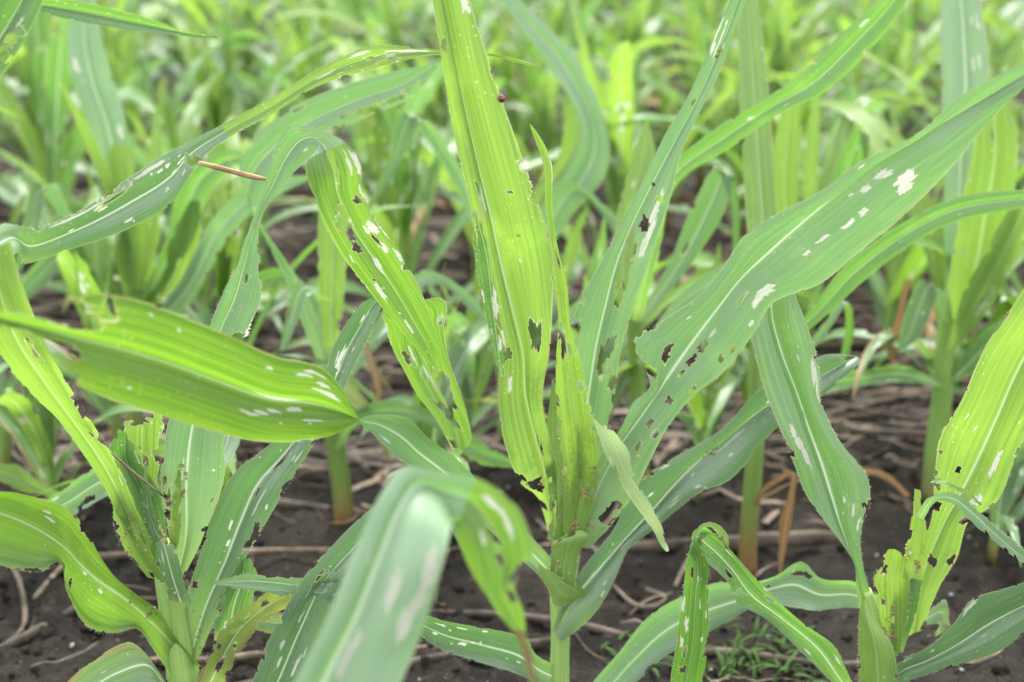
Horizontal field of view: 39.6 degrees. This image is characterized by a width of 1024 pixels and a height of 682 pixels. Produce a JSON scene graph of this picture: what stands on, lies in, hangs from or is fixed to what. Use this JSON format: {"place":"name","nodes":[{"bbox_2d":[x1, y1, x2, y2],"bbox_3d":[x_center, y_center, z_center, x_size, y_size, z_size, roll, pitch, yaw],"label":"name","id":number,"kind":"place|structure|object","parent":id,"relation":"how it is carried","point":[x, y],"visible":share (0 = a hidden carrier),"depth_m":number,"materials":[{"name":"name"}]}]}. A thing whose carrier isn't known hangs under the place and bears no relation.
{"place":"outdoors","nodes":[
{"label":"outdoors","id":0,"kind":"place"},
{"bbox_2d":[0,0,1023,681],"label":"ground","id":1,"kind":"structure","parent":0,"point":[830,558],"depth_m":1.92,"materials":[{"name":"soil"}]},
{"bbox_2d":[0,354,70,495],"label":"maize plant","id":2,"kind":"object","parent":1,"relation":"on","point":[17,477],"visible":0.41,"depth_m":1.74,"materials":[{"name":"green plant"}]},
{"bbox_2d":[0,606,77,647],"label":"dry stalk","id":3,"kind":"object","parent":1,"relation":"on","point":[20,639],"visible":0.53,"depth_m":1.68,"materials":[{"name":"brown plant"}]},
{"bbox_2d":[0,185,122,440],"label":"maize plant","id":4,"kind":"object","parent":1,"relation":"on","point":[80,278],"visible":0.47,"depth_m":2.00,"materials":[{"name":"green plant"}]},
{"bbox_2d":[0,25,145,189],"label":"maize plant","id":5,"kind":"object","parent":1,"relation":"on","point":[6,133],"visible":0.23,"depth_m":3.53,"materials":[{"name":"green plant"}]},
{"bbox_2d":[0,0,166,298],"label":"maize plant","id":6,"kind":"object","parent":1,"relation":"on","point":[47,62],"visible":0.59,"depth_m":2.75,"materials":[{"name":"green plant"}]},
{"bbox_2d":[0,58,169,206],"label":"maize plant","id":7,"kind":"object","parent":1,"relation":"on","point":[129,79],"visible":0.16,"depth_m":3.21,"materials":[{"name":"green plant"}]},
{"bbox_2d":[0,339,170,498],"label":"maize plant","id":8,"kind":"object","parent":1,"relation":"on","point":[34,435],"visible":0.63,"depth_m":1.85,"materials":[{"name":"green plant"}]},
{"bbox_2d":[0,0,218,75],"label":"maize plant","id":9,"kind":"object","parent":1,"relation":"on","point":[14,14],"visible":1,"depth_m":1.13,"materials":[{"name":"green plant"}]},
{"bbox_2d":[8,0,230,129],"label":"maize plant","id":10,"kind":"object","parent":1,"relation":"on","point":[115,40],"visible":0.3,"depth_m":3.89,"materials":[{"name":"green plant"}]},
{"bbox_2d":[0,114,266,296],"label":"maize plant","id":11,"kind":"object","parent":1,"relation":"on","point":[54,284],"visible":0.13,"depth_m":2.53,"materials":[{"name":"green plant"}]},
{"bbox_2d":[36,415,235,522],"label":"maize plant","id":12,"kind":"object","parent":1,"relation":"on","point":[160,451],"visible":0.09,"depth_m":1.71,"materials":[{"name":"green plant"}]},
{"bbox_2d":[12,30,305,242],"bbox_3d":[-0.775,-0.436,3.127,0.697,0.510,0.377,-5,21,-15],"label":"maize plant","id":13,"kind":"object","parent":1,"relation":"on","point":[180,90],"visible":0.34,"depth_m":3.10,"materials":[{"name":"green plant"}]},
{"bbox_2d":[16,0,307,425],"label":"maize plant","id":14,"kind":"object","parent":1,"relation":"on","point":[185,262],"visible":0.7,"depth_m":2.05,"materials":[{"name":"green plant"}]},
{"bbox_2d":[71,0,254,172],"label":"maize plant","id":15,"kind":"object","parent":1,"relation":"on","point":[129,58],"visible":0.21,"depth_m":3.54,"materials":[{"name":"green plant"}]},
{"bbox_2d":[126,0,205,101],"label":"maize plant","id":16,"kind":"object","parent":1,"relation":"on","point":[172,51],"visible":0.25,"depth_m":4.86,"materials":[{"name":"green plant"}]},
{"bbox_2d":[144,0,288,122],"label":"maize plant","id":17,"kind":"object","parent":1,"relation":"on","point":[177,70],"visible":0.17,"depth_m":4.39,"materials":[{"name":"green plant"}]},
{"bbox_2d":[180,0,259,115],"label":"maize plant","id":18,"kind":"object","parent":1,"relation":"on","point":[189,5],"visible":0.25,"depth_m":4.01,"materials":[{"name":"green plant"}]},
{"bbox_2d":[125,73,318,246],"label":"maize plant","id":19,"kind":"object","parent":1,"relation":"on","point":[195,112],"visible":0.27,"depth_m":2.87,"materials":[{"name":"green plant"}]},
{"bbox_2d":[85,0,374,231],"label":"maize plant","id":20,"kind":"object","parent":1,"relation":"on","point":[216,113],"visible":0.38,"depth_m":3.22,"materials":[{"name":"green plant"}]},
{"bbox_2d":[62,96,411,466],"bbox_3d":[-0.370,-0.086,2.143,0.342,0.557,0.761,-18,27,-41],"label":"maize plant","id":21,"kind":"object","parent":1,"relation":"on","point":[227,257],"visible":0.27,"depth_m":2.14,"materials":[{"name":"green plant"}]},
{"bbox_2d":[159,205,317,333],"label":"maize plant","id":22,"kind":"object","parent":1,"relation":"on","point":[204,296],"visible":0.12,"depth_m":2.49,"materials":[{"name":"green plant"}]},
{"bbox_2d":[200,58,288,271],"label":"maize plant","id":23,"kind":"object","parent":1,"relation":"on","point":[244,145],"visible":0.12,"depth_m":2.88,"materials":[{"name":"green plant"}]},
{"bbox_2d":[148,0,344,102],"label":"maize plant","id":24,"kind":"object","parent":1,"relation":"on","point":[216,14],"visible":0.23,"depth_m":4.71,"materials":[{"name":"green plant"}]},
{"bbox_2d":[25,470,493,535],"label":"dry stalk","id":25,"kind":"object","parent":1,"relation":"on","point":[288,504],"visible":0.18,"depth_m":1.97,"materials":[{"name":"brown plant"}]},
{"bbox_2d":[143,0,381,146],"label":"maize plant","id":26,"kind":"object","parent":1,"relation":"on","point":[266,81],"visible":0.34,"depth_m":3.52,"materials":[{"name":"green plant"}]},
{"bbox_2d":[186,0,344,127],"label":"maize plant","id":27,"kind":"object","parent":1,"relation":"on","point":[247,66],"visible":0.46,"depth_m":4.37,"materials":[{"name":"green plant"}]},
{"bbox_2d":[0,44,543,681],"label":"maize plant","id":28,"kind":"object","parent":1,"relation":"on","point":[174,628],"visible":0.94,"depth_m":1.30,"materials":[{"name":"green plant"}]},
{"bbox_2d":[98,547,448,559],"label":"dry stalk","id":29,"kind":"object","parent":1,"relation":"on","point":[252,552],"visible":0.33,"depth_m":1.82,"materials":[{"name":"plant"}]},
{"bbox_2d":[185,0,408,191],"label":"maize plant","id":30,"kind":"object","parent":1,"relation":"on","point":[306,42],"visible":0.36,"depth_m":3.54,"materials":[{"name":"green plant"}]},
{"bbox_2d":[210,6,405,116],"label":"maize plant","id":31,"kind":"object","parent":1,"relation":"on","point":[293,47],"visible":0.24,"depth_m":3.98,"materials":[{"name":"green plant"}]},
{"bbox_2d":[234,0,413,93],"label":"maize plant","id":32,"kind":"object","parent":1,"relation":"on","point":[297,27],"visible":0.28,"depth_m":4.39,"materials":[{"name":"green plant"}]},
{"bbox_2d":[305,66,376,238],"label":"maize plant","id":33,"kind":"object","parent":1,"relation":"on","point":[367,186],"visible":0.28,"depth_m":3.08,"materials":[{"name":"green plant"}]},
{"bbox_2d":[254,0,430,87],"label":"maize plant","id":34,"kind":"object","parent":1,"relation":"on","point":[321,19],"visible":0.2,"depth_m":4.79,"materials":[{"name":"green plant"}]},
{"bbox_2d":[234,38,456,254],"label":"maize plant","id":35,"kind":"object","parent":1,"relation":"on","point":[414,105],"visible":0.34,"depth_m":2.73,"materials":[{"name":"green plant"}]},
{"bbox_2d":[302,0,435,59],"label":"maize plant","id":36,"kind":"object","parent":1,"relation":"on","point":[344,7],"visible":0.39,"depth_m":4.71,"materials":[{"name":"green plant"}]},
{"bbox_2d":[239,64,511,526],"bbox_3d":[-0.193,-0.036,1.793,0.410,0.657,0.215,0,20,0],"label":"maize plant","id":37,"kind":"object","parent":1,"relation":"on","point":[324,111],"visible":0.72,"depth_m":1.80,"materials":[{"name":"green plant"}]},
{"bbox_2d":[278,262,488,540],"bbox_3d":[-0.162,0.086,1.858,0.283,0.406,0.527,2,20,5],"label":"maize plant","id":38,"kind":"object","parent":1,"relation":"on","point":[474,336],"visible":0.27,"depth_m":1.90,"materials":[{"name":"green plant"}]},
{"bbox_2d":[338,0,433,106],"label":"maize plant","id":39,"kind":"object","parent":1,"relation":"on","point":[388,15],"visible":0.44,"depth_m":4.35,"materials":[{"name":"green plant"}]},
{"bbox_2d":[240,637,550,681],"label":"dry stalk","id":40,"kind":"object","parent":1,"relation":"on","point":[534,644],"visible":0.21,"depth_m":1.62,"materials":[{"name":"brown plant"}]},
{"bbox_2d":[200,70,626,377],"bbox_3d":[-0.131,-0.159,2.336,0.780,0.566,0.233,-7,21,-19],"label":"maize plant","id":41,"kind":"object","parent":1,"relation":"on","point":[400,237],"visible":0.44,"depth_m":2.39,"materials":[{"name":"green plant"}]},
{"bbox_2d":[295,466,537,681],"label":"maize plant","id":42,"kind":"object","parent":1,"relation":"on","point":[373,628],"visible":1,"depth_m":0.83,"materials":[{"name":"green plant"}]},
{"bbox_2d":[312,0,520,240],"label":"maize plant","id":43,"kind":"object","parent":1,"relation":"on","point":[483,30],"visible":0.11,"depth_m":3.24,"materials":[{"name":"green plant"}]},
{"bbox_2d":[332,0,515,78],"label":"maize plant","id":44,"kind":"object","parent":1,"relation":"on","point":[408,35],"visible":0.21,"depth_m":4.47,"materials":[{"name":"green plant"}]},
{"bbox_2d":[358,77,513,280],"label":"maize plant","id":45,"kind":"object","parent":1,"relation":"on","point":[427,153],"visible":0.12,"depth_m":2.71,"materials":[{"name":"green plant"}]},
{"bbox_2d":[264,3,610,200],"bbox_3d":[-0.149,-0.599,3.510,0.860,0.565,0.474,-1,20,-1],"label":"maize plant","id":46,"kind":"object","parent":1,"relation":"on","point":[430,108],"visible":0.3,"depth_m":3.50,"materials":[{"name":"green plant"}]},
{"bbox_2d":[390,3,547,162],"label":"maize plant","id":47,"kind":"object","parent":1,"relation":"on","point":[518,120],"visible":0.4,"depth_m":3.46,"materials":[{"name":"green plant"}]},
{"bbox_2d":[407,0,549,89],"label":"maize plant","id":48,"kind":"object","parent":1,"relation":"on","point":[492,29],"visible":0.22,"depth_m":4.68,"materials":[{"name":"green plant"}]},
{"bbox_2d":[368,0,615,439],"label":"maize plant","id":49,"kind":"object","parent":1,"relation":"on","point":[580,165],"visible":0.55,"depth_m":2.06,"materials":[{"name":"green plant"}]},
{"bbox_2d":[359,228,629,465],"bbox_3d":[-0.029,0.037,2.044,0.191,0.348,0.556,17,26,40],"label":"maize plant","id":50,"kind":"object","parent":1,"relation":"on","point":[473,385],"visible":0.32,"depth_m":2.06,"materials":[{"name":"green plant"}]},
{"bbox_2d":[0,0,1023,681],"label":"maize plant","id":51,"kind":"object","parent":1,"relation":"on","point":[146,356],"visible":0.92,"depth_m":1.26,"materials":[{"name":"green plant"}]},
{"bbox_2d":[593,418,668,551],"bbox_3d":[0.109,0.130,1.294,0.018,0.101,0.096,-15,25,-35],"label":"leaf strip","id":52,"kind":"object","parent":51,"relation":"attached to","point":[615,449],"visible":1,"depth_m":1.30,"materials":[{"name":"green plant"}]},
{"bbox_2d":[0,236,1023,681],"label":"soil clods","id":53,"kind":"object","parent":1,"relation":"on","point":[996,664],"visible":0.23,"depth_m":1.86,"materials":[{"name":"brown soil"}]},
{"bbox_2d":[0,89,1023,524],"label":"stalk litter","id":54,"kind":"object","parent":1,"relation":"on","point":[352,453],"visible":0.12,"depth_m":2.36,"materials":[{"name":"brown plant"}]},
{"bbox_2d":[26,455,1023,681],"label":"straw bits","id":55,"kind":"object","parent":1,"relation":"on","point":[755,576],"visible":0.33,"depth_m":1.77,"materials":[{"name":"brown plant"}]},
{"bbox_2d":[441,35,647,186],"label":"maize plant","id":56,"kind":"object","parent":1,"relation":"on","point":[543,105],"visible":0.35,"depth_m":3.24,"materials":[{"name":"green plant"}]},
{"bbox_2d":[432,0,657,155],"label":"maize plant","id":57,"kind":"object","parent":1,"relation":"on","point":[529,136],"visible":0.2,"depth_m":3.92,"materials":[{"name":"green plant"}]},
{"bbox_2d":[436,174,672,352],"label":"maize plant","id":58,"kind":"object","parent":1,"relation":"on","point":[534,330],"visible":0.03,"depth_m":2.45,"materials":[{"name":"green plant"}]},
{"bbox_2d":[491,0,681,85],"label":"maize plant","id":59,"kind":"object","parent":1,"relation":"on","point":[557,23],"visible":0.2,"depth_m":4.34,"materials":[{"name":"green plant"}]},
{"bbox_2d":[452,215,725,418],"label":"maize plant","id":60,"kind":"object","parent":1,"relation":"on","point":[621,379],"visible":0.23,"depth_m":2.01,"materials":[{"name":"green plant"}]},
{"bbox_2d":[542,6,640,288],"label":"maize plant","id":61,"kind":"object","parent":1,"relation":"on","point":[621,100],"visible":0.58,"depth_m":2.70,"materials":[{"name":"green plant"}]},
{"bbox_2d":[530,0,705,126],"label":"maize plant","id":62,"kind":"object","parent":1,"relation":"on","point":[587,24],"visible":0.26,"depth_m":3.46,"materials":[{"name":"green plant"}]},
{"bbox_2d":[544,9,691,128],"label":"maize plant","id":63,"kind":"object","parent":1,"relation":"on","point":[606,43],"visible":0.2,"depth_m":3.92,"materials":[{"name":"green plant"}]},
{"bbox_2d":[597,0,682,120],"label":"maize plant","id":64,"kind":"object","parent":1,"relation":"on","point":[634,28],"visible":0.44,"depth_m":4.25,"materials":[{"name":"green plant"}]},
{"bbox_2d":[439,610,860,667],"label":"dry stalk","id":65,"kind":"object","parent":1,"relation":"on","point":[546,619],"visible":0.56,"depth_m":1.68,"materials":[{"name":"brown plant"}]},
{"bbox_2d":[561,202,740,346],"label":"maize plant","id":66,"kind":"object","parent":1,"relation":"on","point":[706,259],"visible":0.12,"depth_m":2.45,"materials":[{"name":"green plant"}]},
{"bbox_2d":[526,48,796,237],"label":"maize plant","id":67,"kind":"object","parent":1,"relation":"on","point":[666,110],"visible":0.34,"depth_m":3.23,"materials":[{"name":"green plant"}]},
{"bbox_2d":[625,0,737,67],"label":"maize plant","id":68,"kind":"object","parent":1,"relation":"on","point":[707,8],"visible":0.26,"depth_m":4.79,"materials":[{"name":"green plant"}]},
{"bbox_2d":[559,0,813,95],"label":"maize plant","id":69,"kind":"object","parent":1,"relation":"on","point":[694,5],"visible":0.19,"depth_m":4.46,"materials":[{"name":"green plant"}]},
{"bbox_2d":[602,0,775,96],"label":"maize plant","id":70,"kind":"object","parent":1,"relation":"on","point":[656,50],"visible":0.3,"depth_m":4.82,"materials":[{"name":"green plant"}]},
{"bbox_2d":[558,0,839,189],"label":"maize plant","id":71,"kind":"object","parent":1,"relation":"on","point":[690,18],"visible":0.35,"depth_m":3.55,"materials":[{"name":"green plant"}]},
{"bbox_2d":[598,242,816,454],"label":"maize plant","id":72,"kind":"object","parent":1,"relation":"on","point":[707,406],"visible":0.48,"depth_m":2.00,"materials":[{"name":"green plant"}]},
{"bbox_2d":[636,3,818,161],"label":"maize plant","id":73,"kind":"object","parent":1,"relation":"on","point":[722,74],"visible":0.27,"depth_m":3.93,"materials":[{"name":"green plant"}]},
{"bbox_2d":[555,0,905,532],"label":"maize plant","id":74,"kind":"object","parent":1,"relation":"on","point":[840,57],"visible":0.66,"depth_m":1.76,"materials":[{"name":"green plant"}]},
{"bbox_2d":[628,530,839,552],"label":"dry stalk","id":75,"kind":"object","parent":1,"relation":"on","point":[810,538],"visible":0.65,"depth_m":1.88,"materials":[{"name":"brown plant"}]},
{"bbox_2d":[593,40,892,240],"bbox_3d":[0.557,-0.460,3.188,0.479,0.547,0.720,-17,26,-39],"label":"maize plant","id":76,"kind":"object","parent":1,"relation":"on","point":[729,107],"visible":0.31,"depth_m":3.20,"materials":[{"name":"green plant"}]},
{"bbox_2d":[606,77,908,239],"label":"maize plant","id":77,"kind":"object","parent":1,"relation":"on","point":[805,112],"visible":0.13,"depth_m":2.76,"materials":[{"name":"green plant"}]},
{"bbox_2d":[583,266,964,403],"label":"maize plant","id":78,"kind":"object","parent":1,"relation":"on","point":[743,381],"visible":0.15,"depth_m":2.04,"materials":[{"name":"green plant"}]},
{"bbox_2d":[727,0,837,100],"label":"maize plant","id":79,"kind":"object","parent":1,"relation":"on","point":[815,47],"visible":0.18,"depth_m":3.86,"materials":[{"name":"green plant"}]},
{"bbox_2d":[641,0,924,139],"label":"maize plant","id":80,"kind":"object","parent":1,"relation":"on","point":[774,24],"visible":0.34,"depth_m":3.46,"materials":[{"name":"green plant"}]},
{"bbox_2d":[728,77,856,337],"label":"maize plant","id":81,"kind":"object","parent":1,"relation":"on","point":[848,91],"visible":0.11,"depth_m":2.53,"materials":[{"name":"green plant"}]},
{"bbox_2d":[594,289,1023,681],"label":"maize plant","id":82,"kind":"object","parent":1,"relation":"on","point":[981,439],"visible":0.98,"depth_m":1.33,"materials":[{"name":"green plant"}]},
{"bbox_2d":[737,87,918,312],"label":"maize plant","id":83,"kind":"object","parent":1,"relation":"on","point":[841,160],"visible":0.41,"depth_m":2.15,"materials":[{"name":"green plant"}]},
{"bbox_2d":[735,385,927,422],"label":"dry stalk","id":84,"kind":"object","parent":1,"relation":"on","point":[862,410],"visible":0.38,"depth_m":2.28,"materials":[{"name":"brown plant"}]},
{"bbox_2d":[727,61,936,202],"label":"maize plant","id":85,"kind":"object","parent":1,"relation":"on","point":[875,105],"visible":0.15,"depth_m":3.18,"materials":[{"name":"green plant"}]},
{"bbox_2d":[730,387,967,399],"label":"dry stalk","id":86,"kind":"object","parent":1,"relation":"on","point":[846,393],"visible":0.34,"depth_m":2.38,"materials":[{"name":"plant"}]},
{"bbox_2d":[792,0,928,121],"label":"maize plant","id":87,"kind":"object","parent":1,"relation":"on","point":[833,18],"visible":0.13,"depth_m":4.38,"materials":[{"name":"green plant"}]},
{"bbox_2d":[737,0,1023,575],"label":"maize plant","id":88,"kind":"object","parent":1,"relation":"on","point":[860,267],"visible":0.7,"depth_m":1.73,"materials":[{"name":"green plant"}]},
{"bbox_2d":[849,429,926,437],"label":"dry stalk","id":89,"kind":"object","parent":1,"relation":"on","point":[895,433],"visible":0.46,"depth_m":2.13,"materials":[{"name":"brown plant"}]},
{"bbox_2d":[825,375,971,416],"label":"dry stalk","id":90,"kind":"object","parent":1,"relation":"on","point":[876,403],"visible":0.44,"depth_m":2.33,"materials":[{"name":"brown plant"}]},
{"bbox_2d":[782,31,1017,147],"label":"maize plant","id":91,"kind":"object","parent":1,"relation":"on","point":[904,54],"visible":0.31,"depth_m":3.44,"materials":[{"name":"green plant"}]},
{"bbox_2d":[797,0,1007,145],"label":"maize plant","id":92,"kind":"object","parent":1,"relation":"on","point":[889,55],"visible":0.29,"depth_m":3.99,"materials":[{"name":"green plant"}]},
{"bbox_2d":[870,0,942,132],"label":"maize plant","id":93,"kind":"object","parent":1,"relation":"on","point":[913,15],"visible":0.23,"depth_m":4.28,"materials":[{"name":"green plant"}]},
{"bbox_2d":[801,35,1023,182],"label":"maize plant","id":94,"kind":"object","parent":1,"relation":"on","point":[1016,59],"visible":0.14,"depth_m":2.81,"materials":[{"name":"green plant"}]},
{"bbox_2d":[806,98,1023,398],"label":"maize plant","id":95,"kind":"object","parent":1,"relation":"on","point":[878,130],"visible":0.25,"depth_m":2.14,"materials":[{"name":"green plant"}]},
{"bbox_2d":[831,0,1023,499],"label":"maize plant","id":96,"kind":"object","parent":1,"relation":"on","point":[982,250],"visible":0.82,"depth_m":1.90,"materials":[{"name":"green plant"}]},
{"bbox_2d":[833,24,1023,138],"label":"maize plant","id":97,"kind":"object","parent":1,"relation":"on","point":[1001,65],"visible":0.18,"depth_m":3.53,"materials":[{"name":"green plant"}]},
{"bbox_2d":[854,82,1016,365],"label":"maize plant","id":98,"kind":"object","parent":1,"relation":"on","point":[901,268],"visible":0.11,"depth_m":2.48,"materials":[{"name":"green plant"}]},
{"bbox_2d":[868,229,1013,367],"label":"maize plant","id":99,"kind":"object","parent":1,"relation":"on","point":[937,244],"visible":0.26,"depth_m":1.99,"materials":[{"name":"green plant"}]},
{"bbox_2d":[861,0,1023,85],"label":"maize plant","id":100,"kind":"object","parent":1,"relation":"on","point":[1005,11],"visible":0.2,"depth_m":4.45,"materials":[{"name":"green plant"}]},
{"bbox_2d":[867,0,1023,104],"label":"maize plant","id":101,"kind":"object","parent":1,"relation":"on","point":[931,9],"visible":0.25,"depth_m":4.78,"materials":[{"name":"green plant"}]},
{"bbox_2d":[964,318,1023,567],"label":"maize plant","id":102,"kind":"object","parent":1,"relation":"on","point":[1001,519],"visible":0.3,"depth_m":1.83,"materials":[{"name":"green plant"}]},
{"bbox_2d":[986,0,1023,58],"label":"maize plant","id":103,"kind":"object","parent":1,"relation":"on","point":[998,47],"visible":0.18,"depth_m":4.78,"materials":[{"name":"green plant"}]},
{"bbox_2d":[435,593,825,681],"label":"grass","id":104,"kind":"structure","parent":0,"point":[726,668],"depth_m":1.63,"materials":[{"name":"green plant"}]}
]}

